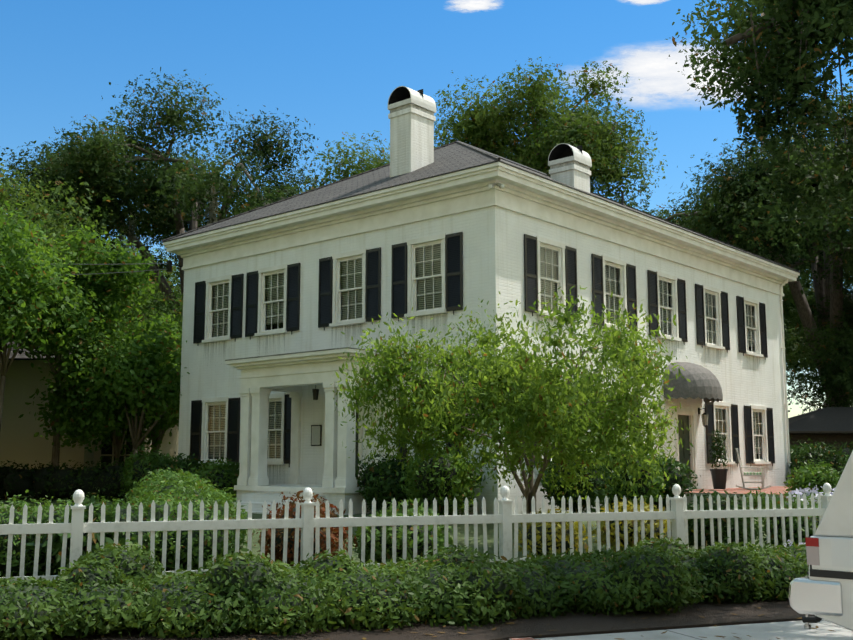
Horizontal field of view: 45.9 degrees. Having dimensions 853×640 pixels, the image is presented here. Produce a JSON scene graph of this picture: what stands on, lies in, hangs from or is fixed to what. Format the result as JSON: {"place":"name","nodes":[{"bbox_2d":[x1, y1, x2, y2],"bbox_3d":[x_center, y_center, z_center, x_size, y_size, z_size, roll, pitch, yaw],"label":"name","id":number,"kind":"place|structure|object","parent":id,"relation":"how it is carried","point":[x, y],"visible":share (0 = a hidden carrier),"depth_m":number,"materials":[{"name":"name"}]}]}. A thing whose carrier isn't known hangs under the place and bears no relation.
{"place":"outdoors","nodes":[
{"label":"outdoors","id":0,"kind":"place"},
{"bbox_2d":[0,495,773,561],"bbox_3d":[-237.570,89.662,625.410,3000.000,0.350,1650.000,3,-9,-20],"label":"ground","id":1,"kind":"structure","parent":0,"point":[460,536],"depth_m":17.57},
{"bbox_2d":[0,456,132,501],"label":"boundary hedge","id":2,"kind":"object","parent":1,"relation":"on","point":[37,485],"depth_m":30.84,"materials":[{"name":"green plant"}]},
{"bbox_2d":[0,162,134,260],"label":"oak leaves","id":3,"kind":"object","parent":1,"relation":"on","point":[2,179],"visible":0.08,"depth_m":44.73,"materials":[{"name":"green plant"}]},
{"bbox_2d":[0,67,331,325],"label":"oak tree","id":4,"kind":"object","parent":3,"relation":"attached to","point":[147,190],"depth_m":47.29,"materials":[{"name":"green plant"}]},
{"bbox_2d":[116,178,852,324],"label":"spanish moss","id":5,"kind":"object","parent":3,"relation":"attached to","point":[210,213],"visible":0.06,"depth_m":41.91,"materials":[{"name":"grey plant"}]},
{"bbox_2d":[19,495,132,575],"bbox_3d":[-4.252,2.764,12.339,1.388,1.211,1.335,3,-9,-20],"label":"broad shrub","id":6,"kind":"object","parent":1,"relation":"on","point":[56,550],"depth_m":12.10,"materials":[{"name":"green plant"}]},
{"bbox_2d":[0,337,178,469],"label":"neighbour house","id":7,"kind":"structure","parent":1,"relation":"on","point":[20,443],"depth_m":38.21,"materials":[{"name":"paint"}]},
{"bbox_2d":[45,246,150,498],"bbox_3d":[-11.936,1.752,32.950,4.932,8.718,5.461,-2,-8,14],"label":"tree","id":8,"kind":"object","parent":1,"relation":"on","point":[55,453],"visible":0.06,"depth_m":32.63,"materials":[{"name":"brown plant"}]},
{"bbox_2d":[14,223,180,359],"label":"tree leaves","id":9,"kind":"object","parent":8,"relation":"attached to","point":[109,288],"visible":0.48,"depth_m":31.89,"materials":[{"name":"green plant"}]},
{"bbox_2d":[18,374,178,464],"bbox_3d":[-10.379,3.651,33.472,5.180,5.139,7.012,0,-8,2],"label":"tree","id":10,"kind":"object","parent":1,"relation":"on","point":[63,425],"depth_m":31.82,"materials":[{"name":"green plant"}]},
{"bbox_2d":[29,313,189,460],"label":"tree leaves","id":11,"kind":"object","parent":1,"relation":"on","point":[117,370],"depth_m":30.64,"materials":[{"name":"green plant"}]},
{"bbox_2d":[0,463,254,576],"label":"hedge","id":12,"kind":"object","parent":1,"relation":"on","point":[145,495],"depth_m":13.10,"materials":[{"name":"green plant"}]},
{"bbox_2d":[84,240,181,347],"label":"tree leaves","id":13,"kind":"object","parent":1,"relation":"on","point":[170,283],"depth_m":75.00,"materials":[{"name":"green plant"}]},
{"bbox_2d":[118,445,173,502],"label":"shrub leaves","id":14,"kind":"object","parent":1,"relation":"on","point":[144,458],"depth_m":28.63,"materials":[{"name":"green plant"}]},
{"bbox_2d":[128,290,181,329],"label":"tree leaves","id":15,"kind":"object","parent":1,"relation":"on","point":[154,307],"depth_m":74.36,"materials":[{"name":"green plant"}]},
{"bbox_2d":[151,415,168,452],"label":"shrub","id":16,"kind":"object","parent":1,"relation":"on","point":[161,432],"depth_m":35.80,"materials":[{"name":"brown plant"}]},
{"bbox_2d":[149,452,206,477],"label":"shrub leaves","id":17,"kind":"object","parent":1,"relation":"on","point":[178,461],"depth_m":28.09,"materials":[{"name":"green plant"}]},
{"bbox_2d":[191,456,239,501],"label":"shrub leaves","id":18,"kind":"object","parent":1,"relation":"on","point":[227,468],"depth_m":26.62,"materials":[{"name":"green plant"}]},
{"bbox_2d":[247,482,357,566],"bbox_3d":[-1.636,2.856,13.411,1.632,1.351,1.971,3,-9,-20],"label":"shrub","id":19,"kind":"object","parent":1,"relation":"on","point":[334,532],"depth_m":13.07,"materials":[{"name":"plant"}]},
{"bbox_2d":[232,484,387,514],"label":"porch floor","id":20,"kind":"structure","parent":1,"relation":"on","point":[257,496],"depth_m":23.80,"materials":[{"name":"paint"}]},
{"bbox_2d":[226,348,405,487],"bbox_3d":[-2.803,2.523,25.023,4.450,3.160,2.100,-7,-11,40],"label":"front porch","id":21,"kind":"object","parent":20,"relation":"on","point":[261,378],"visible":0.75,"depth_m":24.67,"materials":[{"name":"white paint"}]},
{"bbox_2d":[225,347,380,360],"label":"porch roof","id":22,"kind":"structure","parent":21,"relation":"on","point":[298,352],"depth_m":24.08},
{"bbox_2d":[355,450,414,512],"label":"shrub leaves","id":23,"kind":"object","parent":1,"relation":"on","point":[370,483],"depth_m":22.82,"materials":[{"name":"green plant"}]},
{"bbox_2d":[367,525,432,560],"bbox_3d":[-0.361,3.042,13.943,0.924,0.696,0.865,0,-8,2],"label":"green shrub","id":24,"kind":"object","parent":1,"relation":"on","point":[419,551],"visible":0.12,"depth_m":13.59,"materials":[{"name":"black plant"}]},
{"bbox_2d":[352,498,452,563],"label":"green shrub leaves","id":25,"kind":"object","parent":1,"relation":"on","point":[399,533],"visible":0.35,"depth_m":13.61,"materials":[{"name":"green plant"}]},
{"bbox_2d":[396,442,485,515],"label":"shrub leaves","id":26,"kind":"object","parent":1,"relation":"on","point":[413,490],"depth_m":21.55,"materials":[{"name":"green plant"}]},
{"bbox_2d":[163,162,799,488],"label":"house trim","id":27,"kind":"structure","parent":1,"relation":"on","point":[531,195],"depth_m":27.27,"materials":[{"name":"white wood"}]},
{"bbox_2d":[166,260,182,271],"bbox_3d":[-7.787,-1.665,31.085,0.498,0.350,0.161,-2,-8,14],"label":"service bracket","id":28,"kind":"object","parent":27,"relation":"attached to","point":[169,266],"visible":0.97,"depth_m":31.08,"materials":[{"name":"grey metal"}]},
{"bbox_2d":[50,263,167,275],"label":"power lines","id":29,"kind":"object","parent":28,"relation":"attached to","point":[115,264],"visible":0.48,"depth_m":30.36,"materials":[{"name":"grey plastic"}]},
{"bbox_2d":[311,425,321,445],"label":"plaque wall","id":30,"kind":"structure","parent":27,"relation":"attached to","point":[316,435],"depth_m":26.38,"materials":[{"name":"grey metal"}]},
{"bbox_2d":[355,401,358,476],"bbox_3d":[-2.066,3.087,25.800,1.050,2.240,0.113,-7,-11,40],"label":"downspout","id":31,"kind":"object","parent":27,"relation":"attached to","point":[356,444],"depth_m":25.55,"materials":[{"name":"paint"}]},
{"bbox_2d":[388,86,435,182],"bbox_3d":[-0.400,-4.798,27.728,0.870,3.115,1.050,-7,-11,40],"label":"chimney","id":32,"kind":"object","parent":27,"relation":"on","point":[411,139],"visible":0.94,"depth_m":27.45,"materials":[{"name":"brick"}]},
{"bbox_2d":[488,183,504,188],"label":"flood lights","id":33,"kind":"object","parent":27,"relation":"attached to","point":[499,185],"visible":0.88,"depth_m":23.08,"materials":[{"name":"grey"}]},
{"bbox_2d":[548,143,591,192],"bbox_3d":[4.199,-4.137,29.421,0.900,1.880,0.950,-7,-11,40],"label":"chimney","id":34,"kind":"object","parent":27,"relation":"on","point":[575,176],"visible":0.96,"depth_m":29.19,"materials":[{"name":"brick"}]},
{"bbox_2d":[390,103,589,169],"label":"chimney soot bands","id":35,"kind":"object","parent":34,"relation":"on","point":[432,113],"visible":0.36,"depth_m":27.88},
{"bbox_2d":[678,415,690,488],"bbox_3d":[7.491,3.846,29.388,0.113,2.140,0.900,-7,-11,40],"label":"side door","id":36,"kind":"structure","parent":27,"relation":"attached to","point":[684,452],"depth_m":29.51,"materials":[{"name":"paint"}]},
{"bbox_2d":[663,362,722,402],"bbox_3d":[7.958,1.770,29.271,1.050,1.160,2.500,-7,-11,40],"label":"awning","id":37,"kind":"object","parent":27,"relation":"attached to","point":[704,384],"visible":1,"depth_m":28.62,"materials":[{"name":"fabric"}]},
{"bbox_2d":[698,408,708,426],"bbox_3d":[8.280,2.912,30.098,0.295,0.590,0.220,-7,-11,40],"label":"wall lantern","id":38,"kind":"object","parent":27,"relation":"attached to","point":[705,417],"depth_m":30.00,"materials":[{"name":"grey metal"}]},
{"bbox_2d":[330,283,693,527],"bbox_3d":[1.866,1.635,18.233,6.279,4.688,6.246,-4,-9,28],"label":"front yard tree","id":39,"kind":"object","parent":1,"relation":"on","point":[536,408],"depth_m":16.93,"materials":[{"name":"green plant"}]},
{"bbox_2d":[513,506,594,557],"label":"yellow shrub leaves","id":40,"kind":"object","parent":1,"relation":"on","point":[559,540],"depth_m":14.57,"materials":[{"name":"plant"}]},
{"bbox_2d":[537,452,616,512],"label":"shrub leaves","id":41,"kind":"object","parent":1,"relation":"on","point":[599,493],"depth_m":22.58,"materials":[{"name":"green plant"}]},
{"bbox_2d":[590,437,667,510],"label":"shrub leaves","id":42,"kind":"object","parent":1,"relation":"on","point":[652,487],"depth_m":23.90,"materials":[{"name":"green plant"}]},
{"bbox_2d":[591,498,693,551],"bbox_3d":[3.209,3.220,15.084,1.503,1.085,1.512,3,-9,-20],"label":"yellow shrub","id":43,"kind":"object","parent":1,"relation":"on","point":[621,536],"depth_m":14.76,"materials":[{"name":"plant"}]},
{"bbox_2d":[604,191,691,227],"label":"tree leaves","id":44,"kind":"object","parent":1,"relation":"on","point":[660,214],"depth_m":60.70,"materials":[{"name":"green plant"}]},
{"bbox_2d":[639,453,700,508],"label":"shrub leaves","id":45,"kind":"object","parent":1,"relation":"on","point":[676,464],"depth_m":25.32,"materials":[{"name":"green plant"}]},
{"bbox_2d":[687,489,766,549],"bbox_3d":[4.572,3.243,15.894,1.449,1.156,1.763,-2,-8,12],"label":"green shrub","id":46,"kind":"object","parent":1,"relation":"on","point":[706,522],"visible":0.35,"depth_m":15.43,"materials":[{"name":"green plant"}]},
{"bbox_2d":[698,504,743,545],"bbox_3d":[4.559,3.231,15.850,0.800,0.718,1.153,-1,-8,6],"label":"green shrub","id":47,"kind":"object","parent":46,"relation":"on","point":[723,524],"visible":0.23,"depth_m":15.36,"materials":[{"name":"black plant"}]},
{"bbox_2d":[681,486,793,508],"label":"patio","id":48,"kind":"structure","parent":1,"relation":"on","point":[772,489],"depth_m":27.76,"materials":[{"name":"brick"}]},
{"bbox_2d":[708,429,727,488],"bbox_3d":[8.667,4.122,29.932,0.581,1.806,0.731,-7,-11,40],"label":"plant pot","id":49,"kind":"object","parent":48,"relation":"on","point":[717,441],"depth_m":29.79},
{"bbox_2d":[735,448,771,489],"bbox_3d":[9.599,4.380,29.643,0.984,1.211,0.630,-2,-8,16],"label":"rocking chair","id":50,"kind":"object","parent":48,"relation":"on","point":[761,474],"visible":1,"depth_m":29.39,"materials":[{"name":"paint"}]},
{"bbox_2d":[675,210,852,338],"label":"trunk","id":51,"kind":"object","parent":1,"relation":"on","point":[787,313],"visible":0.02,"depth_m":70.68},
{"bbox_2d":[725,0,847,161],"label":"overhanging tree","id":52,"kind":"object","parent":1,"relation":"on","point":[734,39],"visible":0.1,"depth_m":12.44,"materials":[{"name":"brown plant"}]},
{"bbox_2d":[666,0,852,236],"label":"overhanging tree leaves","id":53,"kind":"object","parent":52,"relation":"on","point":[834,26],"visible":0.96,"depth_m":12.15,"materials":[{"name":"green plant"}]},
{"bbox_2d":[741,487,831,509],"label":"garden plants","id":54,"kind":"object","parent":1,"relation":"on","point":[755,502],"visible":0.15,"depth_m":22.96,"materials":[{"name":"green plant"}]},
{"bbox_2d":[755,492,821,547],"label":"green shrub leaves","id":55,"kind":"object","parent":1,"relation":"on","point":[780,540],"visible":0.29,"depth_m":16.32,"materials":[{"name":"green plant"}]},
{"bbox_2d":[770,508,818,543],"bbox_3d":[6.366,3.422,16.573,1.362,0.693,0.982,3,-9,-20],"label":"green shrub","id":56,"kind":"object","parent":55,"relation":"on","point":[779,525],"visible":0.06,"depth_m":16.29,"materials":[{"name":"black plant"}]},
{"bbox_2d":[783,539,805,549],"bbox_3d":[7.479,3.269,13.667,4.772,0.711,3.802,3,-9,-20],"label":"flower bed","id":57,"kind":"object","parent":1,"relation":"on","point":[791,543],"depth_m":14.33,"materials":[{"name":"plant"}]},
{"bbox_2d":[786,443,814,480],"bbox_3d":[13.318,5.359,35.458,2.106,2.063,1.953,0,-8,2],"label":"garden shrub","id":58,"kind":"object","parent":1,"relation":"on","point":[796,448],"visible":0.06,"depth_m":35.32,"materials":[{"name":"green plant"}]},
{"bbox_2d":[786,483,835,504],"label":"garden flowers","id":59,"kind":"object","parent":1,"relation":"on","point":[796,491],"visible":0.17,"depth_m":20.97,"materials":[{"name":"white plant"}]},
{"bbox_2d":[783,459,842,494],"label":"shrub leaves","id":60,"kind":"object","parent":1,"relation":"on","point":[819,472],"depth_m":25.36,"materials":[{"name":"green plant"}]},
{"bbox_2d":[783,277,849,397],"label":"tree leaves","id":61,"kind":"object","parent":1,"relation":"on","point":[794,375],"depth_m":82.78,"materials":[{"name":"green plant"}]},
{"bbox_2d":[790,436,849,477],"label":"shrub leaves","id":62,"kind":"object","parent":1,"relation":"on","point":[827,451],"depth_m":33.63,"materials":[{"name":"green plant"}]},
{"bbox_2d":[788,407,852,449],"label":"neighbour garage","id":63,"kind":"structure","parent":1,"relation":"on","point":[831,424],"depth_m":40.54,"materials":[{"name":"grey wood"}]},
{"bbox_2d":[789,433,852,460],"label":"hedge","id":64,"kind":"object","parent":1,"relation":"on","point":[844,444],"depth_m":38.51,"materials":[{"name":"green plant"}]},
{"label":"tree trunk","id":65,"kind":"object","parent":1,"relation":"on","visible":0},
{"bbox_2d":[285,130,389,192],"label":"tree","id":66,"kind":"object","parent":65,"relation":"attached to","point":[375,162],"depth_m":56.17,"materials":[{"name":"green plant"}]},
{"bbox_3d":[-14.641,1.729,33.535,3.989,8.928,5.012,0,-8,2],"label":"tree trunk","id":67,"kind":"object","parent":1,"relation":"on","visible":0},
{"bbox_2d":[3,225,113,367],"bbox_3d":[-14.702,-1.068,33.707,6.156,4.908,8.216,-4,-9,25],"label":"tree","id":68,"kind":"object","parent":67,"relation":"on","point":[21,351],"visible":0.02,"depth_m":35.18,"materials":[{"name":"green plant"}]},
{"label":"low tree trunk","id":69,"kind":"object","parent":1,"relation":"on","visible":0},
{"bbox_2d":[34,320,181,459],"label":"tree leaves","id":70,"kind":"object","parent":69,"relation":"on","point":[176,422],"visible":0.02,"depth_m":34.07,"materials":[{"name":"green plant"}]},
{"bbox_2d":[98,282,182,437],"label":"tree leaves","id":71,"kind":"object","parent":69,"relation":"on","point":[160,308],"visible":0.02,"depth_m":39.13,"materials":[{"name":"green plant"}]},
{"bbox_2d":[16,597,814,639],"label":"mulch bed","id":72,"kind":"object","parent":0,"point":[600,622],"depth_m":9.29,"materials":[{"name":"brown soil"}]},
{"bbox_2d":[0,216,117,431],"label":"tree leaves","id":73,"kind":"object","parent":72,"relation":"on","point":[70,322],"depth_m":29.46,"materials":[{"name":"green plant"}]},
{"bbox_2d":[0,533,808,639],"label":"hedge","id":74,"kind":"object","parent":72,"relation":"on","point":[690,587],"depth_m":9.44,"materials":[{"name":"green plant"}]},
{"bbox_2d":[0,483,831,583],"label":"picket fence","id":75,"kind":"object","parent":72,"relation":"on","point":[679,515],"visible":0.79,"depth_m":12.93,"materials":[{"name":"paint"}]},
{"bbox_2d":[249,604,833,639],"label":"fallen leaves","id":76,"kind":"object","parent":72,"relation":"on","point":[607,635],"visible":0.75,"depth_m":8.90,"materials":[{"name":"brown plant"}]},
{"bbox_2d":[0,0,852,417],"label":"sky","id":77,"kind":"structure","parent":0,"point":[336,66],"materials":[{"name":"blue"}]},
{"bbox_2d":[448,0,499,11],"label":"cloud","id":78,"kind":"structure","parent":0,"point":[468,5],"depth_m":1797.88,"materials":[{"name":"white"}]},
{"bbox_2d":[178,206,788,514],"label":"house walls","id":79,"kind":"structure","parent":0,"point":[493,251],"depth_m":27.20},
{"bbox_2d":[162,141,800,272],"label":"house roof","id":80,"kind":"structure","parent":79,"relation":"on","point":[453,157],"depth_m":28.72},
{"bbox_2d":[190,232,774,467],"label":"window shutters","id":81,"kind":"object","parent":79,"relation":"attached to","point":[454,268],"visible":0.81,"depth_m":27.70,"materials":[{"name":"black wood"}]},
{"bbox_2d":[312,192,790,478],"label":"house fittings","id":82,"kind":"object","parent":79,"relation":"attached to","point":[315,391],"visible":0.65,"depth_m":35.25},
{"bbox_2d":[208,244,761,458],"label":"windows","id":83,"kind":"structure","parent":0,"point":[436,255],"depth_m":27.62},
{"bbox_2d":[209,322,760,458],"bbox_3d":[3.298,1.702,28.291,7.657,6.100,18.118,-30,-31,74],"label":"dark house interior","id":84,"kind":"object","parent":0,"point":[268,327],"depth_m":28.44,"materials":[{"name":"black"}]},
{"bbox_2d":[430,57,667,207],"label":"tall tree","id":85,"kind":"object","parent":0,"point":[603,149],"depth_m":48.61,"materials":[{"name":"green plant"}]},
{"bbox_2d":[621,0,667,4],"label":"cloud","id":86,"kind":"structure","parent":0,"point":[643,2],"depth_m":1787.62,"materials":[{"name":"white"}]},
{"bbox_2d":[569,44,750,105],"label":"cloud","id":87,"kind":"structure","parent":0,"point":[654,69],"depth_m":1786.98,"materials":[{"name":"white"}]},
{"bbox_2d":[534,619,852,639],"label":"concrete pavement","id":88,"kind":"structure","parent":0,"point":[790,630],"depth_m":9.05,"materials":[{"name":"grey concrete"}]},
{"bbox_2d":[509,637,536,639],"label":"brick edge","id":89,"kind":"object","parent":88,"relation":"on","point":[528,638],"depth_m":8.71,"materials":[{"name":"red brick"}]},
{"bbox_2d":[788,451,852,630],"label":"car","id":90,"kind":"object","parent":88,"relation":"on","point":[823,590],"visible":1,"depth_m":7.10,"materials":[{"name":"silver paint"}]},
{"bbox_2d":[614,79,852,407],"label":"oak tree","id":91,"kind":"object","parent":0,"point":[741,188],"depth_m":45.70,"materials":[{"name":"green plant"}]},
{"bbox_2d":[785,310,852,414],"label":"tree leaves","id":92,"kind":"object","parent":91,"relation":"attached to","point":[844,375],"visible":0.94,"depth_m":46.99,"materials":[{"name":"green plant"}]},
{"bbox_2d":[784,261,852,364],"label":"tree","id":93,"kind":"object","parent":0,"point":[847,309],"depth_m":51.32,"materials":[{"name":"green plant"}]},
{"bbox_3d":[-16.009,1.111,26.347,6.466,4.000,7.496,0,-8,2],"label":"tree","id":94,"kind":"object","parent":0,"visible":0},
{"bbox_2d":[0,200,75,351],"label":"tree","id":95,"kind":"object","parent":94,"relation":"on","point":[18,280],"visible":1,"depth_m":26.78,"materials":[{"name":"green plant"}]},
{"bbox_3d":[-18.330,-2.130,29.814,8.694,5.327,9.567,0,-8,2],"label":"tree","id":96,"kind":"object","parent":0,"visible":0},
{"bbox_2d":[0,160,132,261],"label":"tree leaves","id":97,"kind":"object","parent":96,"relation":"on","point":[50,215],"visible":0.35,"depth_m":33.05,"materials":[{"name":"green plant"}]}
]}

